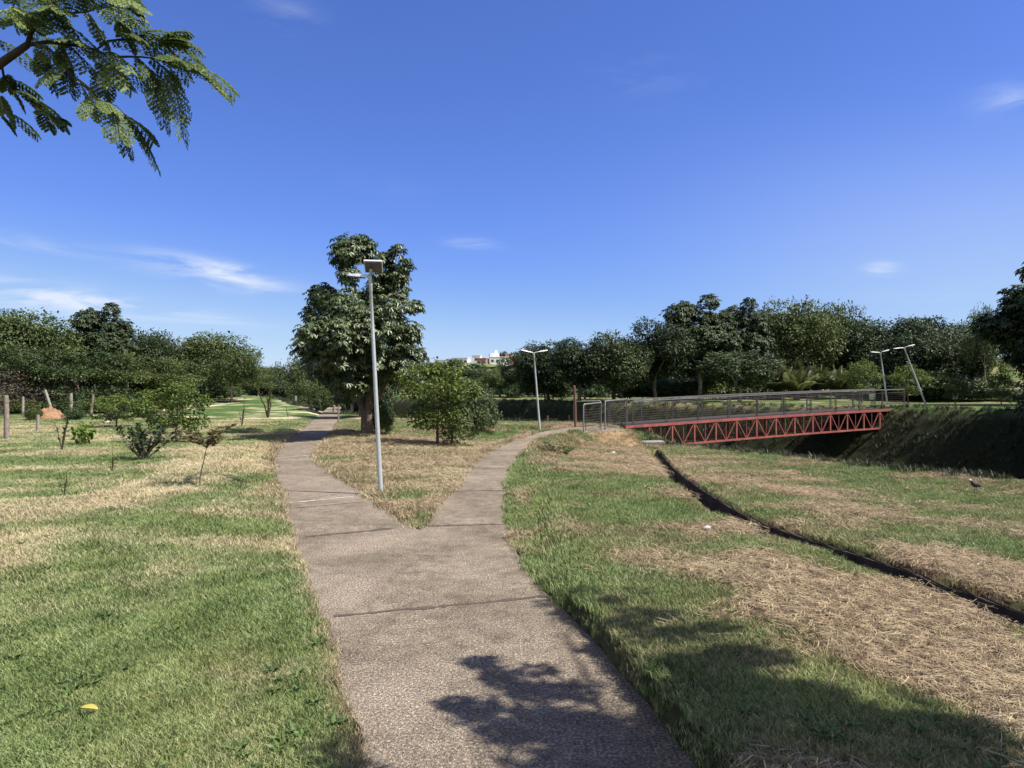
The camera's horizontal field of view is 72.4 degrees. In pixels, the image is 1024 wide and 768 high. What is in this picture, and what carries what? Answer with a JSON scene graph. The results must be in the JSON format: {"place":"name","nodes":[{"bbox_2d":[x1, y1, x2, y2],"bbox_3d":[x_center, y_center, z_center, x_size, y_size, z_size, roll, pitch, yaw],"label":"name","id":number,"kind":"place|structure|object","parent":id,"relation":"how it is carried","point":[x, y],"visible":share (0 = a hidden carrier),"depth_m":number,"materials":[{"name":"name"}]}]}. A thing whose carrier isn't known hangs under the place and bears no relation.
{"place":"outdoors","nodes":[
{"label":"outdoors","id":0,"kind":"place"},
{"bbox_2d":[272,407,695,767],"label":"path","id":1,"kind":"structure","parent":0,"point":[464,642],"depth_m":4.42,"materials":[{"name":"concrete"}]},
{"bbox_2d":[583,402,601,431],"bbox_3d":[2.946,1.208,25.614,0.052,1.076,1.724,0,0,29],"label":"railing panel","id":2,"kind":"object","parent":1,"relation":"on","point":[600,413],"visible":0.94,"depth_m":25.60,"materials":[{"name":"grey paint"}]},
{"bbox_2d":[0,362,1023,767],"bbox_3d":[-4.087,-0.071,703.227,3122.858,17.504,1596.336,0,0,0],"label":"ground","id":3,"kind":"structure","parent":0,"point":[250,406],"depth_m":34.69,"materials":[{"name":"plant"}]},
{"bbox_2d":[3,395,9,438],"bbox_3d":[-14.549,1.031,20.153,0.166,1.423,0.153,0,0,0],"label":"fence post","id":4,"kind":"object","parent":3,"relation":"on","point":[6,418],"visible":0.77,"depth_m":20.11,"materials":[{"name":"grey wood"}]},
{"bbox_2d":[0,307,42,391],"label":"broad tree","id":5,"kind":"object","parent":3,"relation":"on","point":[7,329],"visible":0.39,"depth_m":43.39,"materials":[{"name":"green plant"}]},
{"bbox_2d":[0,359,43,413],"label":"bare bush","id":6,"kind":"object","parent":3,"relation":"on","point":[10,389],"visible":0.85,"depth_m":38.18,"materials":[{"name":"green plant"}]},
{"bbox_2d":[0,397,46,412],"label":"bush","id":7,"kind":"object","parent":3,"relation":"on","point":[16,406],"visible":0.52,"depth_m":38.65,"materials":[{"name":"green plant"}]},
{"bbox_2d":[21,407,44,419],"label":"bush","id":8,"kind":"object","parent":3,"relation":"on","point":[32,413],"visible":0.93,"depth_m":33.33,"materials":[{"name":"green plant"}]},
{"bbox_2d":[0,342,73,411],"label":"airy tree","id":9,"kind":"object","parent":3,"relation":"on","point":[26,361],"visible":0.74,"depth_m":39.26,"materials":[{"name":"green plant"}]},
{"bbox_2d":[0,307,87,390],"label":"broad tree","id":10,"kind":"object","parent":3,"relation":"on","point":[40,332],"visible":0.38,"depth_m":45.19,"materials":[{"name":"green plant"}]},
{"bbox_2d":[8,377,88,404],"bbox_3d":[-27.087,0.318,41.019,3.303,2.807,4.571,0,0,19],"label":"bare bush","id":11,"kind":"object","parent":3,"relation":"on","point":[48,392],"visible":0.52,"depth_m":40.44,"materials":[{"name":"green plant"}]},
{"bbox_2d":[40,405,64,418],"bbox_3d":[-23.100,1.415,34.992,1.440,0.793,1.400,0,0,0],"label":"soil mound","id":12,"kind":"object","parent":3,"relation":"on","point":[51,412],"visible":0.49,"depth_m":34.69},
{"bbox_2d":[31,396,94,410],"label":"bush","id":13,"kind":"object","parent":3,"relation":"on","point":[60,404],"visible":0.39,"depth_m":39.34,"materials":[{"name":"green plant"}]},
{"bbox_2d":[54,400,72,449],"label":"sapling","id":14,"kind":"object","parent":3,"relation":"on","point":[64,434],"visible":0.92,"depth_m":15.68,"materials":[{"name":"green plant"}]},
{"bbox_2d":[44,320,105,393],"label":"broad tree","id":15,"kind":"object","parent":3,"relation":"on","point":[91,383],"visible":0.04,"depth_m":51.91,"materials":[{"name":"green plant"}]},
{"bbox_2d":[60,406,90,419],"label":"bush","id":16,"kind":"object","parent":3,"relation":"on","point":[75,414],"visible":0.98,"depth_m":33.23,"materials":[{"name":"green plant"}]},
{"bbox_2d":[22,342,134,393],"bbox_3d":[-25.912,-0.427,41.693,6.000,4.126,6.014,0,0,-13],"label":"airy tree","id":17,"kind":"object","parent":3,"relation":"on","point":[79,373],"visible":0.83,"depth_m":41.51,"materials":[{"name":"green plant"}]},
{"bbox_2d":[70,419,96,444],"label":"broadleaf plant","id":18,"kind":"object","parent":3,"relation":"on","point":[83,431],"visible":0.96,"depth_m":17.39,"materials":[{"name":"green plant"}]},
{"bbox_2d":[73,397,121,412],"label":"bush","id":19,"kind":"object","parent":3,"relation":"on","point":[83,406],"visible":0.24,"depth_m":38.49,"materials":[{"name":"green plant"}]},
{"bbox_2d":[60,384,135,404],"bbox_3d":[-24.807,0.780,41.983,4.248,1.834,4.384,0,0,37],"label":"bush","id":20,"kind":"object","parent":3,"relation":"on","point":[101,392],"visible":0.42,"depth_m":41.85,"materials":[{"name":"green plant"}]},
{"bbox_2d":[67,302,137,389],"bbox_3d":[-29.023,-2.189,49.842,4.727,7.305,4.216,0,0,0],"label":"broad tree","id":21,"kind":"object","parent":3,"relation":"on","point":[111,336],"visible":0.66,"depth_m":49.30,"materials":[{"name":"green plant"}]},
{"bbox_2d":[88,393,138,426],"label":"young tree","id":22,"kind":"object","parent":3,"relation":"on","point":[114,399],"visible":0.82,"depth_m":27.70,"materials":[{"name":"green plant"}]},
{"bbox_2d":[0,0,240,175],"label":"feathery tree","id":23,"kind":"object","parent":3,"relation":"on","point":[30,23],"visible":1,"depth_m":4.57,"materials":[{"name":"green plant"}]},
{"bbox_2d":[85,351,171,398],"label":"airy tree","id":24,"kind":"object","parent":3,"relation":"on","point":[123,379],"visible":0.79,"depth_m":43.36,"materials":[{"name":"green plant"}]},
{"bbox_2d":[113,380,175,398],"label":"bush","id":25,"kind":"object","parent":3,"relation":"on","point":[138,387],"visible":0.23,"depth_m":45.07,"materials":[{"name":"green plant"}]},
{"bbox_2d":[114,326,180,384],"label":"broad tree","id":26,"kind":"object","parent":3,"relation":"on","point":[156,350],"visible":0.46,"depth_m":52.43,"materials":[{"name":"green plant"}]},
{"bbox_2d":[113,419,183,458],"bbox_3d":[-7.339,1.131,13.908,1.339,0.846,1.102,0,0,27],"label":"shrub","id":27,"kind":"object","parent":3,"relation":"on","point":[140,445],"visible":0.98,"depth_m":13.85,"materials":[{"name":"green plant"}]},
{"bbox_2d":[134,393,189,428],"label":"young tree","id":28,"kind":"object","parent":3,"relation":"on","point":[152,417],"visible":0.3,"depth_m":23.25,"materials":[{"name":"green plant"}]},
{"bbox_2d":[123,380,215,441],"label":"young tree","id":29,"kind":"object","parent":3,"relation":"on","point":[170,397],"visible":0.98,"depth_m":18.88,"materials":[{"name":"green plant"}]},
{"bbox_2d":[127,355,211,404],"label":"airy tree","id":30,"kind":"object","parent":3,"relation":"on","point":[178,374],"visible":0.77,"depth_m":45.27,"materials":[{"name":"green plant"}]},
{"bbox_2d":[139,333,201,380],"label":"broad tree","id":31,"kind":"object","parent":3,"relation":"on","point":[181,347],"visible":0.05,"depth_m":55.20,"materials":[{"name":"green plant"}]},
{"bbox_2d":[164,423,236,482],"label":"sapling","id":32,"kind":"object","parent":3,"relation":"on","point":[214,434],"visible":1,"depth_m":10.34,"materials":[{"name":"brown plant"}]},
{"bbox_2d":[179,377,225,401],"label":"bush","id":33,"kind":"object","parent":3,"relation":"on","point":[216,390],"visible":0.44,"depth_m":49.42,"materials":[{"name":"green plant"}]},
{"bbox_2d":[171,329,264,397],"bbox_3d":[-25.060,-1.587,57.901,7.952,5.792,9.094,0,0,30],"label":"broad tree","id":34,"kind":"object","parent":3,"relation":"on","point":[207,346],"visible":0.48,"depth_m":56.23,"materials":[{"name":"green plant"}]},
{"bbox_2d":[213,386,246,398],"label":"bush","id":35,"kind":"object","parent":3,"relation":"on","point":[236,391],"visible":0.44,"depth_m":53.72,"materials":[{"name":"green plant"}]},
{"bbox_2d":[194,348,267,401],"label":"airy tree","id":36,"kind":"object","parent":3,"relation":"on","point":[239,373],"visible":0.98,"depth_m":49.58,"materials":[{"name":"green plant"}]},
{"bbox_2d":[222,366,276,395],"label":"broad tree","id":37,"kind":"object","parent":3,"relation":"on","point":[247,390],"visible":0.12,"depth_m":93.73,"materials":[{"name":"green plant"}]},
{"bbox_2d":[237,373,277,395],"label":"airy tree","id":38,"kind":"object","parent":3,"relation":"on","point":[249,387],"visible":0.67,"depth_m":81.14,"materials":[{"name":"green plant"}]},
{"bbox_2d":[254,384,272,417],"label":"shrub","id":39,"kind":"object","parent":3,"relation":"on","point":[267,411],"visible":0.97,"depth_m":35.75,"materials":[{"name":"green plant"}]},
{"bbox_2d":[248,376,291,395],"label":"broad tree","id":40,"kind":"object","parent":3,"relation":"on","point":[278,389],"visible":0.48,"depth_m":84.43,"materials":[{"name":"green plant"}]},
{"bbox_2d":[270,354,305,397],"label":"airy tree","id":41,"kind":"object","parent":3,"relation":"on","point":[289,378],"visible":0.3,"depth_m":90.79,"materials":[{"name":"green plant"}]},
{"bbox_2d":[282,379,322,404],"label":"airy tree","id":42,"kind":"object","parent":3,"relation":"on","point":[303,397],"visible":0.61,"depth_m":83.34,"materials":[{"name":"green plant"}]},
{"bbox_2d":[291,358,323,404],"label":"broad tree","id":43,"kind":"object","parent":3,"relation":"on","point":[299,376],"visible":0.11,"depth_m":88.18,"materials":[{"name":"green plant"}]},
{"bbox_2d":[306,385,346,410],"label":"broad tree","id":44,"kind":"object","parent":3,"relation":"on","point":[323,396],"visible":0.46,"depth_m":78.88,"materials":[{"name":"green plant"}]},
{"bbox_2d":[286,231,428,434],"bbox_3d":[-5.128,-1.606,22.632,4.803,7.060,6.525,0,0,0],"label":"feature tree","id":45,"kind":"object","parent":3,"relation":"on","point":[332,342],"visible":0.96,"depth_m":22.23,"materials":[{"name":"green plant"}]},
{"bbox_2d":[347,260,382,490],"bbox_3d":[-2.236,-0.069,10.549,0.693,3.540,0.366,0,0,18],"label":"lamp post","id":46,"kind":"object","parent":3,"relation":"on","point":[372,266],"visible":0.88,"depth_m":10.51,"materials":[{"name":"metal"}]},
{"bbox_2d":[342,381,400,414],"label":"broad tree","id":47,"kind":"object","parent":3,"relation":"on","point":[389,397],"visible":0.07,"depth_m":51.36,"materials":[{"name":"green plant"}]},
{"bbox_2d":[372,402,396,434],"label":"shrub","id":48,"kind":"object","parent":3,"relation":"on","point":[386,421],"visible":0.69,"depth_m":24.12,"materials":[{"name":"green plant"}]},
{"bbox_2d":[0,361,831,395],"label":"distant woods","id":49,"kind":"object","parent":3,"relation":"on","point":[87,388],"visible":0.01,"depth_m":131.40,"materials":[{"name":"green plant"}]},
{"bbox_2d":[391,356,482,443],"bbox_3d":[-2.115,0.565,20.144,2.569,2.757,2.886,0,0,2],"label":"tree","id":50,"kind":"object","parent":3,"relation":"on","point":[436,374],"visible":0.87,"depth_m":19.73,"materials":[{"name":"green plant"}]},
{"bbox_2d":[435,358,467,374],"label":"broad tree","id":51,"kind":"object","parent":3,"relation":"on","point":[451,362],"visible":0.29,"depth_m":109.38,"materials":[{"name":"green plant"}]},
{"bbox_2d":[415,380,493,445],"bbox_3d":[-1.697,0.914,20.100,2.201,2.059,2.486,0,0,-25],"label":"shrub","id":52,"kind":"object","parent":3,"relation":"on","point":[452,430],"visible":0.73,"depth_m":19.75,"materials":[{"name":"green plant"}]},
{"bbox_2d":[459,368,493,391],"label":"broad tree","id":53,"kind":"object","parent":3,"relation":"on","point":[473,374],"visible":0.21,"depth_m":93.96,"materials":[{"name":"green plant"}]},
{"bbox_2d":[460,386,502,429],"bbox_3d":[-1.428,0.971,27.119,1.983,2.038,1.922,0,0,-25],"label":"shrub","id":54,"kind":"object","parent":3,"relation":"on","point":[480,403],"visible":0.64,"depth_m":26.92,"materials":[{"name":"green plant"}]},
{"bbox_2d":[476,367,517,396],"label":"broad tree","id":55,"kind":"object","parent":3,"relation":"on","point":[496,378],"visible":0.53,"depth_m":79.12,"materials":[{"name":"green plant"}]},
{"bbox_2d":[486,384,524,397],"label":"bush","id":56,"kind":"object","parent":3,"relation":"on","point":[511,391],"visible":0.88,"depth_m":73.45,"materials":[{"name":"green plant"}]},
{"bbox_2d":[0,418,1023,767],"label":"grass","id":57,"kind":"structure","parent":3,"relation":"on","point":[878,704],"depth_m":5.19,"materials":[{"name":"plant"}]},
{"bbox_2d":[0,421,1023,767],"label":"straw","id":58,"kind":"object","parent":3,"relation":"on","point":[962,631],"visible":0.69,"depth_m":5.03,"materials":[{"name":"plant"}]},
{"bbox_2d":[0,443,1023,767],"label":"lawn weeds","id":59,"kind":"object","parent":3,"relation":"on","point":[342,719],"visible":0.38,"depth_m":3.50,"materials":[{"name":"plant"}]},
{"bbox_2d":[494,352,529,397],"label":"broad tree","id":60,"kind":"object","parent":3,"relation":"on","point":[504,373],"visible":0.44,"depth_m":74.62,"materials":[{"name":"green plant"}]},
{"bbox_2d":[521,350,546,428],"bbox_3d":[0.900,0.269,28.122,1.142,3.299,0.249,0,0,-16],"label":"lamp post","id":61,"kind":"object","parent":3,"relation":"on","point":[539,424],"visible":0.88,"depth_m":28.14,"materials":[{"name":"metal"}]},
{"bbox_2d":[508,339,579,399],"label":"broad tree","id":62,"kind":"object","parent":3,"relation":"on","point":[543,371],"visible":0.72,"depth_m":55.09,"materials":[{"name":"green plant"}]},
{"bbox_2d":[516,379,576,399],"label":"bush","id":63,"kind":"object","parent":3,"relation":"on","point":[530,389],"visible":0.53,"depth_m":56.79,"materials":[{"name":"green plant"}]},
{"bbox_2d":[539,440,573,454],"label":"weed clump","id":64,"kind":"object","parent":3,"relation":"on","point":[567,450],"visible":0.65,"depth_m":16.82,"materials":[{"name":"green plant"}]},
{"bbox_2d":[538,336,611,400],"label":"broad tree","id":65,"kind":"object","parent":3,"relation":"on","point":[569,358],"visible":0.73,"depth_m":49.91,"materials":[{"name":"green plant"}]},
{"bbox_2d":[566,380,611,398],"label":"bush","id":66,"kind":"object","parent":3,"relation":"on","point":[595,393],"visible":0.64,"depth_m":63.01,"materials":[{"name":"green plant"}]},
{"bbox_2d":[579,329,654,399],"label":"broad tree","id":67,"kind":"object","parent":3,"relation":"on","point":[628,358],"visible":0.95,"depth_m":48.90,"materials":[{"name":"green plant"}]},
{"bbox_2d":[601,376,658,400],"bbox_3d":[9.972,0.395,58.293,5.155,2.328,5.243,0,0,-12],"label":"bush","id":68,"kind":"object","parent":3,"relation":"on","point":[628,392],"visible":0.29,"depth_m":56.79,"materials":[{"name":"green plant"}]},
{"bbox_2d":[262,395,1023,479],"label":"bank grass","id":69,"kind":"structure","parent":3,"relation":"on","point":[906,468],"depth_m":34.13,"materials":[{"name":"plant"}]},
{"bbox_2d":[627,380,685,398],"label":"bush","id":70,"kind":"object","parent":3,"relation":"on","point":[662,389],"visible":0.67,"depth_m":55.53,"materials":[{"name":"green plant"}]},
{"bbox_2d":[620,316,700,397],"bbox_3d":[10.826,-1.829,52.173,6.448,6.479,5.956,0,0,23],"label":"broad tree","id":71,"kind":"object","parent":3,"relation":"on","point":[668,352],"visible":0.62,"depth_m":51.15,"materials":[{"name":"green plant"}]},
{"bbox_2d":[643,376,692,399],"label":"bush","id":72,"kind":"object","parent":3,"relation":"on","point":[676,380],"visible":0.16,"depth_m":56.58,"materials":[{"name":"green plant"}]},
{"bbox_2d":[659,322,712,381],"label":"broad tree","id":73,"kind":"object","parent":3,"relation":"on","point":[701,352],"visible":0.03,"depth_m":73.67,"materials":[{"name":"green plant"}]},
{"bbox_2d":[659,293,743,398],"bbox_3d":[14.819,-2.788,54.728,6.617,8.532,5.903,0,0,25],"label":"broad tree","id":74,"kind":"object","parent":3,"relation":"on","point":[715,335],"visible":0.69,"depth_m":54.06,"materials":[{"name":"green plant"}]},
{"bbox_2d":[672,379,735,398],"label":"bush","id":75,"kind":"object","parent":3,"relation":"on","point":[695,390],"visible":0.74,"depth_m":55.68,"materials":[{"name":"green plant"}]},
{"bbox_2d":[692,374,747,397],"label":"bush","id":76,"kind":"object","parent":3,"relation":"on","point":[712,381],"visible":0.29,"depth_m":56.31,"materials":[{"name":"green plant"}]},
{"bbox_2d":[693,350,788,401],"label":"broad tree","id":77,"kind":"object","parent":3,"relation":"on","point":[717,365],"visible":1,"depth_m":48.86,"materials":[{"name":"green plant"}]},
{"bbox_2d":[719,297,775,398],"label":"broad tree","id":78,"kind":"object","parent":3,"relation":"on","point":[754,329],"visible":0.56,"depth_m":56.84,"materials":[{"name":"green plant"}]},
{"bbox_2d":[726,381,777,398],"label":"bush","id":79,"kind":"object","parent":3,"relation":"on","point":[762,389],"visible":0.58,"depth_m":55.76,"materials":[{"name":"green plant"}]},
{"bbox_2d":[608,389,904,443],"bbox_3d":[12.773,1.521,34.826,20.170,2.574,2.400,0,0,-26],"label":"footbridge","id":80,"kind":"object","parent":3,"relation":"on","point":[691,421],"visible":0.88,"depth_m":34.06,"materials":[{"name":"metal"}]},
{"bbox_2d":[604,398,626,429],"bbox_3d":[4.208,1.183,28.189,0.054,1.156,3.632,0,0,22],"label":"railing panel","id":81,"kind":"object","parent":80,"relation":"attached to","point":[605,413],"visible":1,"depth_m":27.76,"materials":[{"name":"grey paint"}]},
{"bbox_2d":[761,362,791,398],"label":"palm tree","id":82,"kind":"object","parent":3,"relation":"on","point":[778,386],"visible":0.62,"depth_m":55.58,"materials":[{"name":"green plant"}]},
{"bbox_2d":[739,294,851,394],"bbox_3d":[24.856,-3.340,62.471,9.721,9.028,8.500,0,0,18],"label":"broad tree","id":83,"kind":"object","parent":3,"relation":"on","point":[799,334],"visible":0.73,"depth_m":60.56,"materials":[{"name":"green plant"}]},
{"bbox_2d":[778,359,819,399],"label":"palm tree","id":84,"kind":"object","parent":3,"relation":"on","point":[796,381],"visible":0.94,"depth_m":54.56,"materials":[{"name":"green plant"}]},
{"bbox_2d":[809,362,829,397],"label":"palm tree","id":85,"kind":"object","parent":3,"relation":"on","point":[821,378],"visible":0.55,"depth_m":56.58,"materials":[{"name":"green plant"}]},
{"bbox_2d":[816,364,858,398],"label":"palm tree","id":86,"kind":"object","parent":3,"relation":"on","point":[836,381],"visible":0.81,"depth_m":54.64,"materials":[{"name":"green plant"}]},
{"bbox_2d":[654,449,1023,627],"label":"drainage channel","id":87,"kind":"object","parent":3,"relation":"on","point":[714,503],"visible":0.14,"depth_m":6.71,"materials":[{"name":"concrete"}]},
{"bbox_2d":[805,298,876,374],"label":"broad tree","id":88,"kind":"object","parent":3,"relation":"on","point":[841,318],"visible":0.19,"depth_m":64.55,"materials":[{"name":"green plant"}]},
{"bbox_2d":[842,358,882,402],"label":"sapling","id":89,"kind":"object","parent":3,"relation":"on","point":[859,371],"visible":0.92,"depth_m":46.77,"materials":[{"name":"green plant"}]},
{"bbox_2d":[827,316,920,376],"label":"broad tree","id":90,"kind":"object","parent":3,"relation":"on","point":[863,344],"visible":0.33,"depth_m":61.63,"materials":[{"name":"green plant"}]},
{"bbox_2d":[860,374,913,398],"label":"bush","id":91,"kind":"object","parent":3,"relation":"on","point":[881,383],"visible":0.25,"depth_m":51.30,"materials":[{"name":"green plant"}]},
{"bbox_2d":[861,331,947,396],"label":"broad tree","id":92,"kind":"object","parent":3,"relation":"on","point":[892,358],"visible":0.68,"depth_m":53.19,"materials":[{"name":"green plant"}]},
{"bbox_2d":[889,363,932,402],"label":"sapling","id":93,"kind":"object","parent":3,"relation":"on","point":[899,379],"visible":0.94,"depth_m":46.60,"materials":[{"name":"green plant"}]},
{"bbox_2d":[882,369,965,400],"bbox_3d":[29.195,0.127,49.819,5.184,2.491,5.273,0,0,13],"label":"bush","id":94,"kind":"object","parent":3,"relation":"on","point":[937,376],"visible":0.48,"depth_m":49.00,"materials":[{"name":"green plant"}]},
{"bbox_2d":[876,314,973,363],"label":"broad tree","id":95,"kind":"object","parent":3,"relation":"on","point":[922,325],"visible":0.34,"depth_m":58.81,"materials":[{"name":"green plant"}]},
{"bbox_2d":[897,328,999,381],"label":"broad tree","id":96,"kind":"object","parent":3,"relation":"on","point":[957,363],"visible":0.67,"depth_m":51.15,"materials":[{"name":"green plant"}]},
{"bbox_2d":[942,378,970,403],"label":"sapling","id":97,"kind":"object","parent":3,"relation":"on","point":[955,384],"visible":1,"depth_m":41.84,"materials":[{"name":"green plant"}]},
{"bbox_2d":[927,371,995,401],"bbox_3d":[31.588,0.255,48.994,4.384,2.260,4.248,0,0,-41],"label":"bush","id":98,"kind":"object","parent":3,"relation":"on","point":[970,394],"visible":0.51,"depth_m":47.74,"materials":[{"name":"green plant"}]},
{"bbox_2d":[956,301,1001,400],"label":"airy tree","id":99,"kind":"object","parent":3,"relation":"on","point":[983,349],"visible":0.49,"depth_m":48.06,"materials":[{"name":"green plant"}]},
{"bbox_2d":[969,355,1013,386],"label":"sapling","id":100,"kind":"object","parent":3,"relation":"on","point":[1002,368],"visible":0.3,"depth_m":51.23,"materials":[{"name":"green plant"}]},
{"bbox_2d":[965,261,1023,371],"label":"broad tree","id":101,"kind":"object","parent":3,"relation":"on","point":[1004,325],"visible":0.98,"depth_m":39.03,"materials":[{"name":"green plant"}]},
{"bbox_2d":[986,372,1016,404],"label":"sapling","id":102,"kind":"object","parent":3,"relation":"on","point":[1002,379],"visible":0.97,"depth_m":39.89,"materials":[{"name":"green plant"}]},
{"bbox_2d":[993,389,1023,400],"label":"bush","id":103,"kind":"object","parent":3,"relation":"on","point":[1011,396],"visible":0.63,"depth_m":46.52,"materials":[{"name":"green plant"}]},
{"bbox_2d":[994,343,1023,376],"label":"broad tree","id":104,"kind":"object","parent":3,"relation":"on","point":[1001,350],"visible":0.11,"depth_m":60.74,"materials":[{"name":"green plant"}]},
{"bbox_2d":[1007,364,1023,427],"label":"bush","id":105,"kind":"object","parent":3,"relation":"on","point":[1018,384],"visible":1,"depth_m":28.32,"materials":[{"name":"green plant"}]},
{"bbox_2d":[0,0,1023,370],"label":"sky","id":106,"kind":"structure","parent":0,"point":[555,170],"materials":[{"name":"blue"}]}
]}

